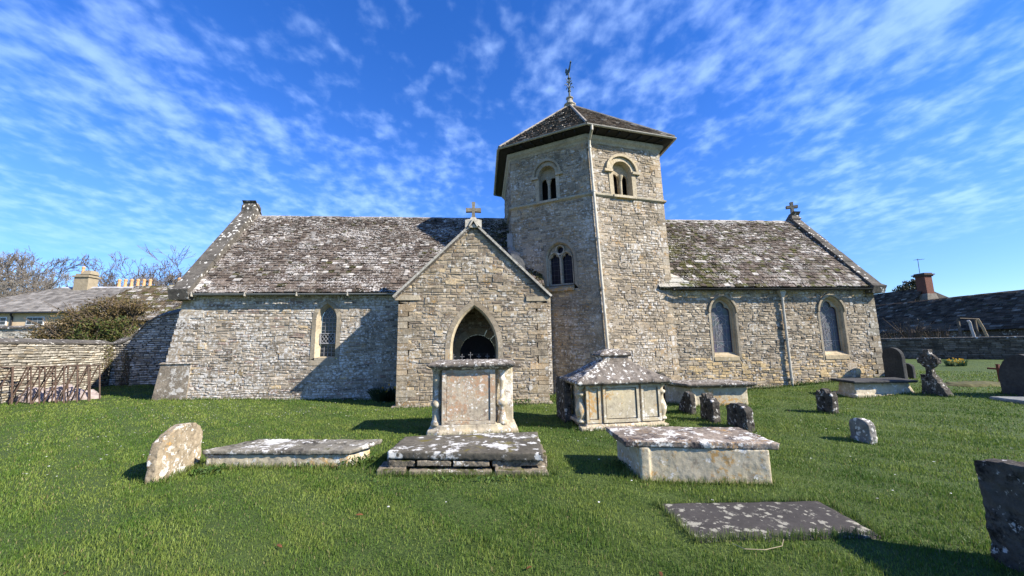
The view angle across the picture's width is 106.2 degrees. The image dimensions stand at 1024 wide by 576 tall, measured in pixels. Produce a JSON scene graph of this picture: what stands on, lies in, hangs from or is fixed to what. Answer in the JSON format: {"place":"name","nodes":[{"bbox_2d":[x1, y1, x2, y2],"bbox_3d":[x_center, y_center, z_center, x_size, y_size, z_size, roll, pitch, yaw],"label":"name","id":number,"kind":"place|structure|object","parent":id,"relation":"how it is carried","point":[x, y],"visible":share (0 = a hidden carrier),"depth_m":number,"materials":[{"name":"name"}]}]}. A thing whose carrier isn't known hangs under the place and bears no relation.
{"place":"outdoors","nodes":[
{"label":"outdoors","id":0,"kind":"place"},
{"bbox_2d":[0,349,1023,575],"bbox_3d":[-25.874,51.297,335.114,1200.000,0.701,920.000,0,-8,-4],"label":"ground","id":1,"kind":"structure","parent":0,"point":[978,365],"depth_m":4.27,"materials":[{"name":"green plant"}]},
{"bbox_2d":[0,367,13,401],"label":"rusty trestle","id":2,"kind":"object","parent":1,"relation":"on","point":[13,374],"visible":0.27,"depth_m":12.08,"materials":[{"name":"metal"}]},
{"bbox_2d":[0,366,28,404],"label":"rusty trestle","id":3,"kind":"object","parent":1,"relation":"on","point":[12,384],"visible":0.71,"depth_m":11.76,"materials":[{"name":"metal"}]},
{"bbox_2d":[8,367,45,403],"bbox_3d":[-15.040,3.013,11.993,0.642,1.159,0.510,0,-8,-6],"label":"rusty trestle","id":4,"kind":"object","parent":1,"relation":"on","point":[31,386],"visible":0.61,"depth_m":11.85,"materials":[{"name":"metal"}]},
{"bbox_2d":[0,325,55,338],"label":"back wall","id":5,"kind":"structure","parent":1,"relation":"on","point":[7,332],"depth_m":24.03,"materials":[{"name":"stone"}]},
{"bbox_2d":[0,268,64,297],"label":"bare tree","id":6,"kind":"object","parent":1,"relation":"on","point":[40,280],"visible":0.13,"depth_m":74.27,"materials":[{"name":"brown plant"}]},
{"bbox_2d":[16,366,53,404],"bbox_3d":[-14.721,2.999,11.934,0.642,1.159,0.510,0,-8,-8],"label":"rusty trestle","id":7,"kind":"object","parent":1,"relation":"on","point":[38,383],"visible":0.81,"depth_m":11.80,"materials":[{"name":"metal"}]},
{"bbox_2d":[0,248,73,297],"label":"bare tree","id":8,"kind":"object","parent":1,"relation":"on","point":[26,271],"visible":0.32,"depth_m":71.30,"materials":[{"name":"brown plant"}]},
{"bbox_2d":[32,365,68,403],"bbox_3d":[-14.412,3.017,12.086,0.642,1.159,0.510,0,-8,-8],"label":"rusty trestle","id":9,"kind":"object","parent":1,"relation":"on","point":[54,368],"visible":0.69,"depth_m":11.97,"materials":[{"name":"metal"}]},
{"bbox_2d":[13,384,100,402],"bbox_3d":[-14.985,3.578,12.615,2.388,0.780,1.047,1,-9,-14],"label":"tarpaulin","id":10,"kind":"object","parent":1,"relation":"on","point":[94,393],"visible":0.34,"depth_m":12.53,"materials":[{"name":"plastic"}]},
{"bbox_2d":[43,365,78,403],"bbox_3d":[-14.085,3.010,12.079,0.642,1.159,0.510,-1,-8,-1],"label":"rusty trestle","id":11,"kind":"object","parent":1,"relation":"on","point":[64,388],"visible":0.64,"depth_m":11.91,"materials":[{"name":"metal"}]},
{"bbox_2d":[0,248,135,297],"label":"bare tree","id":12,"kind":"object","parent":1,"relation":"on","point":[5,261],"visible":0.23,"depth_m":60.75,"materials":[{"name":"grey plant"}]},
{"bbox_2d":[56,365,90,402],"bbox_3d":[-13.820,3.023,12.195,0.642,1.159,0.510,0,-8,-3],"label":"rusty trestle","id":13,"kind":"object","parent":1,"relation":"on","point":[76,382],"visible":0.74,"depth_m":12.06,"materials":[{"name":"metal"}]},
{"bbox_2d":[0,266,152,325],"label":"country house","id":14,"kind":"structure","parent":1,"relation":"on","point":[29,306],"depth_m":47.07,"materials":[{"name":"stone"}]},
{"bbox_2d":[0,317,7,324],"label":"window","id":15,"kind":"structure","parent":14,"relation":"in","point":[3,320],"depth_m":44.67,"materials":[{"name":"white paint"}]},
{"bbox_2d":[25,317,44,324],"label":"window","id":16,"kind":"structure","parent":14,"relation":"in","point":[39,320],"depth_m":44.93,"materials":[{"name":"white paint"}]},
{"bbox_2d":[66,365,100,401],"bbox_3d":[-13.580,3.030,12.263,0.642,1.159,0.510,0,-8,-7],"label":"rusty trestle","id":17,"kind":"object","parent":1,"relation":"on","point":[87,368],"visible":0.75,"depth_m":12.13,"materials":[{"name":"metal"}]},
{"bbox_2d":[15,294,159,342],"bbox_3d":[-21.497,1.817,19.602,6.826,2.926,3.089,0,-8,-4],"label":"garden shrub","id":18,"kind":"object","parent":1,"relation":"on","point":[136,308],"visible":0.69,"depth_m":19.14,"materials":[{"name":"green plant"}]},
{"bbox_2d":[0,308,180,403],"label":"garden wall","id":19,"kind":"structure","parent":1,"relation":"on","point":[149,341],"depth_m":15.44,"materials":[{"name":"stone"}]},
{"bbox_2d":[8,365,99,366],"bbox_3d":[-14.456,2.423,11.926,2.817,0.035,0.076,1,-9,-11],"label":"wire","id":20,"kind":"object","parent":19,"relation":"attached to","point":[46,366],"visible":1,"depth_m":11.89,"materials":[{"name":"metal"}]},
{"bbox_2d":[98,345,113,385],"bbox_3d":[-16.930,3.261,16.185,0.249,1.712,1.243,2,-9,-18],"label":"wall creeper","id":21,"kind":"object","parent":19,"relation":"attached to","point":[106,371],"depth_m":16.09,"materials":[{"name":"green plant"}]},
{"bbox_2d":[117,346,135,385],"bbox_3d":[-16.316,3.364,16.254,0.887,1.811,0.205,-1,-8,3],"label":"wall creeper","id":22,"kind":"object","parent":19,"relation":"attached to","point":[125,369],"depth_m":16.26,"materials":[{"name":"green plant"}]},
{"bbox_2d":[61,315,139,345],"bbox_3d":[-19.616,2.228,18.440,3.172,1.942,1.580,0,-8,-4],"label":"garden shrub","id":23,"kind":"object","parent":1,"relation":"on","point":[115,335],"visible":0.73,"depth_m":18.35,"materials":[{"name":"green plant"}]},
{"bbox_2d":[61,286,181,374],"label":"outbuilding","id":24,"kind":"structure","parent":1,"relation":"on","point":[154,294],"depth_m":23.81,"materials":[{"name":"stone"}]},
{"bbox_2d":[76,251,182,286],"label":"bare tree","id":25,"kind":"object","parent":1,"relation":"on","point":[113,278],"visible":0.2,"depth_m":61.87,"materials":[{"name":"brown plant"}]},
{"bbox_2d":[121,245,195,286],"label":"bare tree","id":26,"kind":"object","parent":1,"relation":"on","point":[154,281],"visible":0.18,"depth_m":61.38,"materials":[{"name":"brown plant"}]},
{"bbox_2d":[144,422,202,483],"bbox_3d":[-4.732,2.392,5.405,0.177,0.912,0.861,0,-8,-4],"label":"headstone","id":27,"kind":"object","parent":1,"relation":"on","point":[176,447],"visible":0.74,"depth_m":5.32,"materials":[{"name":"beige stone"}]},
{"bbox_2d":[202,439,381,467],"bbox_3d":[-3.291,2.608,5.859,2.462,0.468,0.645,-1,-8,1],"label":"chest tomb","id":28,"kind":"object","parent":1,"relation":"on","point":[295,451],"visible":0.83,"depth_m":5.62,"materials":[{"name":"grey stone"}]},
{"bbox_2d":[365,384,395,401],"bbox_3d":[-3.951,3.373,12.334,1.344,0.588,1.194,-6,-10,32],"label":"flowering shrub","id":29,"kind":"object","parent":1,"relation":"on","point":[383,396],"visible":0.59,"depth_m":12.11,"materials":[{"name":"green plant"}]},
{"bbox_2d":[376,432,547,475],"bbox_3d":[-0.691,2.527,5.649,2.365,0.483,1.419,0,-8,-4],"label":"ledger tomb","id":30,"kind":"object","parent":1,"relation":"on","point":[513,452],"visible":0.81,"depth_m":5.28,"materials":[{"name":"stone"}]},
{"bbox_2d":[426,359,517,435],"bbox_3d":[-0.797,2.240,7.905,1.783,1.513,1.167,0,-8,-4],"label":"pedestal tomb","id":31,"kind":"object","parent":1,"relation":"on","point":[469,396],"visible":0.93,"depth_m":7.47,"materials":[{"name":"stone"}]},
{"bbox_2d":[7,393,951,506],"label":"daisies","id":32,"kind":"object","parent":1,"relation":"on","point":[365,415],"visible":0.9,"depth_m":7.78,"materials":[{"name":"white plant"}]},
{"bbox_2d":[152,61,886,407],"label":"church","id":33,"kind":"structure","parent":1,"relation":"on","point":[580,253],"depth_m":13.67,"materials":[{"name":"stone"}]},
{"bbox_2d":[308,300,340,365],"bbox_3d":[-6.215,1.490,12.910,0.980,2.158,0.261,0,-8,-4],"label":"lancet window","id":34,"kind":"structure","parent":33,"relation":"in","point":[328,339],"depth_m":12.90,"materials":[{"name":"stone"}]},
{"bbox_2d":[460,335,494,358],"bbox_3d":[-1.187,2.686,13.306,1.204,2.110,0.105,0,-8,-4],"label":"door","id":35,"kind":"structure","parent":33,"relation":"in","point":[478,345],"depth_m":13.37,"materials":[{"name":"black wood"}]},
{"bbox_2d":[543,239,578,291],"bbox_3d":[1.768,-0.817,13.853,1.284,1.909,0.429,-5,-9,26],"label":"traceried window","id":36,"kind":"structure","parent":33,"relation":"in","point":[561,274],"depth_m":13.92,"materials":[{"name":"stone"}]},
{"bbox_2d":[708,294,741,361],"bbox_3d":[7.650,1.432,13.962,1.110,2.428,0.305,0,-8,-4],"label":"cusped window","id":37,"kind":"structure","parent":33,"relation":"in","point":[722,310],"depth_m":14.00,"materials":[{"name":"glass"}]},
{"bbox_2d":[817,293,851,359],"bbox_3d":[11.853,1.424,14.288,1.110,2.448,0.305,0,-8,-4],"label":"cusped window","id":38,"kind":"structure","parent":33,"relation":"in","point":[834,336],"depth_m":14.32,"materials":[{"name":"glass"}]},
{"bbox_2d":[556,376,571,422],"bbox_3d":[1.193,2.658,8.877,0.200,1.219,1.066,0,-8,-4],"label":"headstone","id":39,"kind":"object","parent":1,"relation":"on","point":[563,399],"visible":0.7,"depth_m":8.53,"materials":[{"name":"grey stone"}]},
{"bbox_2d":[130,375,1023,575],"bbox_3d":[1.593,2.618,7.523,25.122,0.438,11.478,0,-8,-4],"label":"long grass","id":40,"kind":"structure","parent":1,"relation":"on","point":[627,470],"depth_m":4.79,"materials":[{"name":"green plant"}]},
{"bbox_2d":[559,349,671,431],"bbox_3d":[2.205,2.179,8.401,2.072,1.687,1.332,0,-8,-8],"label":"hipped tomb","id":41,"kind":"object","parent":1,"relation":"on","point":[613,387],"visible":0.94,"depth_m":7.88,"materials":[{"name":"stone"}]},
{"bbox_2d":[655,372,666,399],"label":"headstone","id":42,"kind":"object","parent":1,"relation":"on","point":[661,373],"visible":0.12,"depth_m":11.48,"materials":[{"name":"grey stone"}]},
{"bbox_2d":[679,391,695,414],"bbox_3d":[4.309,2.900,9.475,0.154,0.715,0.655,0,-8,-4],"label":"headstone","id":43,"kind":"object","parent":1,"relation":"on","point":[687,403],"visible":0.73,"depth_m":9.32,"materials":[{"name":"grey stone"}]},
{"bbox_2d":[605,426,779,484],"bbox_3d":[2.337,2.315,5.203,1.987,0.676,0.940,-2,-8,7],"label":"table tomb","id":44,"kind":"object","parent":1,"relation":"on","point":[718,453],"visible":0.85,"depth_m":4.83,"materials":[{"name":"beige stone"}]},
{"bbox_2d":[699,392,720,422],"bbox_3d":[4.332,2.698,8.410,0.186,0.804,0.504,0,-8,-4],"label":"headstone","id":45,"kind":"object","parent":1,"relation":"on","point":[709,407],"visible":0.71,"depth_m":8.30,"materials":[{"name":"grey stone"}]},
{"bbox_2d":[664,379,756,405],"bbox_3d":[5.384,3.009,10.696,2.209,0.815,1.256,0,-8,-4],"label":"chest tomb","id":46,"kind":"object","parent":1,"relation":"on","point":[725,391],"visible":0.73,"depth_m":10.33,"materials":[{"name":"grey stone"}]},
{"bbox_2d":[726,402,754,431],"bbox_3d":[4.550,2.667,7.661,0.191,0.739,0.618,0,-8,-4],"label":"headstone","id":47,"kind":"object","parent":1,"relation":"on","point":[739,415],"visible":0.61,"depth_m":7.54,"materials":[{"name":"grey stone"}]},
{"bbox_2d":[732,539,783,549],"bbox_3d":[2.046,2.097,3.135,0.454,0.020,0.114,0,-8,-4],"label":"twig","id":48,"kind":"object","parent":1,"relation":"on","point":[761,549],"visible":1,"depth_m":3.09,"materials":[{"name":"beige wood"}]},
{"bbox_2d":[659,501,880,542],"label":"grave slab","id":49,"kind":"structure","parent":1,"relation":"on","point":[742,516],"depth_m":3.69,"materials":[{"name":"grey stone"}]},
{"bbox_2d":[815,388,838,413],"bbox_3d":[7.482,2.771,9.126,0.202,0.763,0.455,0,-8,-4],"label":"headstone","id":50,"kind":"object","parent":1,"relation":"on","point":[826,399],"visible":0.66,"depth_m":9.07,"materials":[{"name":"grey stone"}]},
{"bbox_2d":[849,418,877,444],"bbox_3d":[5.945,2.527,6.510,0.148,0.636,0.381,0,-8,-4],"label":"headstone","id":51,"kind":"object","parent":1,"relation":"on","point":[862,429],"visible":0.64,"depth_m":6.46,"materials":[{"name":"grey stone"}]},
{"bbox_2d":[830,377,917,397],"bbox_3d":[10.907,3.035,11.489,2.230,0.624,1.041,-1,-8,-1],"label":"chest tomb","id":52,"kind":"object","parent":1,"relation":"on","point":[856,387],"visible":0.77,"depth_m":11.14,"materials":[{"name":"grey stone"}]},
{"bbox_2d":[882,347,907,378],"bbox_3d":[13.360,2.745,13.424,0.138,1.325,0.656,0,-8,-4],"label":"headstone","id":53,"kind":"object","parent":1,"relation":"on","point":[894,363],"visible":0.74,"depth_m":13.37,"materials":[{"name":"grey stone"}]},
{"bbox_2d":[892,279,916,291],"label":"dark conifer","id":54,"kind":"object","parent":1,"relation":"on","point":[911,284],"visible":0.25,"depth_m":59.22,"materials":[{"name":"green plant"}]},
{"bbox_2d":[874,259,946,304],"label":"farmhouse","id":55,"kind":"object","parent":1,"relation":"on","point":[924,290],"visible":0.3,"depth_m":44.73,"materials":[{"name":"stone"}]},
{"bbox_2d":[906,363,915,378],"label":"headstone","id":56,"kind":"object","parent":1,"relation":"on","point":[911,372],"visible":0.29,"depth_m":13.55,"materials":[{"name":"grey stone"}]},
{"bbox_2d":[879,316,957,337],"bbox_3d":[27.950,3.201,26.577,4.515,2.511,2.124,-3,-9,12],"label":"bare shrub","id":57,"kind":"object","parent":1,"relation":"on","point":[915,334],"visible":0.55,"depth_m":26.47,"materials":[{"name":"brown plant"}]},
{"bbox_2d":[916,349,952,396],"bbox_3d":[11.792,2.454,10.743,0.212,1.468,0.641,0,-8,-4],"label":"celtic cross","id":58,"kind":"object","parent":1,"relation":"on","point":[931,379],"visible":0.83,"depth_m":10.75,"materials":[{"name":"grey stone"}]},
{"bbox_2d":[875,289,1023,337],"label":"barn","id":59,"kind":"structure","parent":1,"relation":"on","point":[999,313],"depth_m":29.10,"materials":[{"name":"stone"}]},
{"bbox_2d":[880,336,1023,358],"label":"boundary wall","id":60,"kind":"structure","parent":1,"relation":"on","point":[1000,347],"depth_m":22.98,"materials":[{"name":"stone"}]},
{"bbox_2d":[942,358,968,365],"bbox_3d":[21.111,3.537,18.356,1.072,0.420,0.855,0,-8,-4],"label":"daffodil clump","id":61,"kind":"object","parent":1,"relation":"on","point":[961,362],"visible":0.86,"depth_m":18.25,"materials":[{"name":"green plant"}]},
{"bbox_2d":[956,318,979,336],"bbox_3d":[28.778,3.087,24.116,1.302,2.445,0.230,0,-8,-4],"label":"broken trellis","id":62,"kind":"object","parent":1,"relation":"on","point":[959,327],"visible":0.57,"depth_m":24.22,"materials":[{"name":"wood"}]},
{"bbox_2d":[967,320,975,336],"bbox_3d":[28.653,3.182,23.843,0.454,2.391,0.160,0,-8,-4],"label":"wooden post","id":63,"kind":"object","parent":1,"relation":"on","point":[971,328],"visible":0.58,"depth_m":23.90,"materials":[{"name":"grey wood"}]},
{"bbox_2d":[946,381,1000,386],"bbox_3d":[14.528,3.024,12.025,2.215,0.227,1.096,0,-8,-4],"label":"grave mound","id":64,"kind":"object","parent":1,"relation":"on","point":[975,383],"visible":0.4,"depth_m":11.75,"materials":[{"name":"soil"}]},
{"bbox_2d":[976,319,988,336],"bbox_3d":[29.574,3.148,24.021,0.690,2.482,0.150,0,-8,-4],"label":"wooden post","id":65,"kind":"object","parent":1,"relation":"on","point":[982,327],"visible":0.48,"depth_m":24.08,"materials":[{"name":"brown wood"}]},
{"bbox_2d":[987,364,999,381],"bbox_3d":[15.603,2.814,12.315,0.065,0.745,0.502,0,-8,-4],"label":"wooden cross","id":66,"kind":"object","parent":1,"relation":"on","point":[997,367],"visible":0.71,"depth_m":12.34,"materials":[{"name":"brown wood"}]},
{"bbox_2d":[974,458,1023,571],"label":"headstone","id":67,"kind":"object","parent":1,"relation":"on","point":[1001,484],"visible":0.91,"depth_m":2.91,"materials":[{"name":"grey stone"}]},
{"bbox_2d":[989,396,1023,403],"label":"grave slab","id":68,"kind":"structure","parent":1,"relation":"on","point":[1017,399],"depth_m":9.64,"materials":[{"name":"grey stone"}]},
{"bbox_2d":[999,354,1023,395],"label":"headstone","id":69,"kind":"object","parent":1,"relation":"on","point":[1011,373],"visible":0.81,"depth_m":10.27,"materials":[{"name":"grey stone"}]},
{"bbox_2d":[0,0,1023,348],"label":"sky","id":70,"kind":"structure","parent":0,"point":[894,129],"materials":[{"name":"blue"}]}
]}

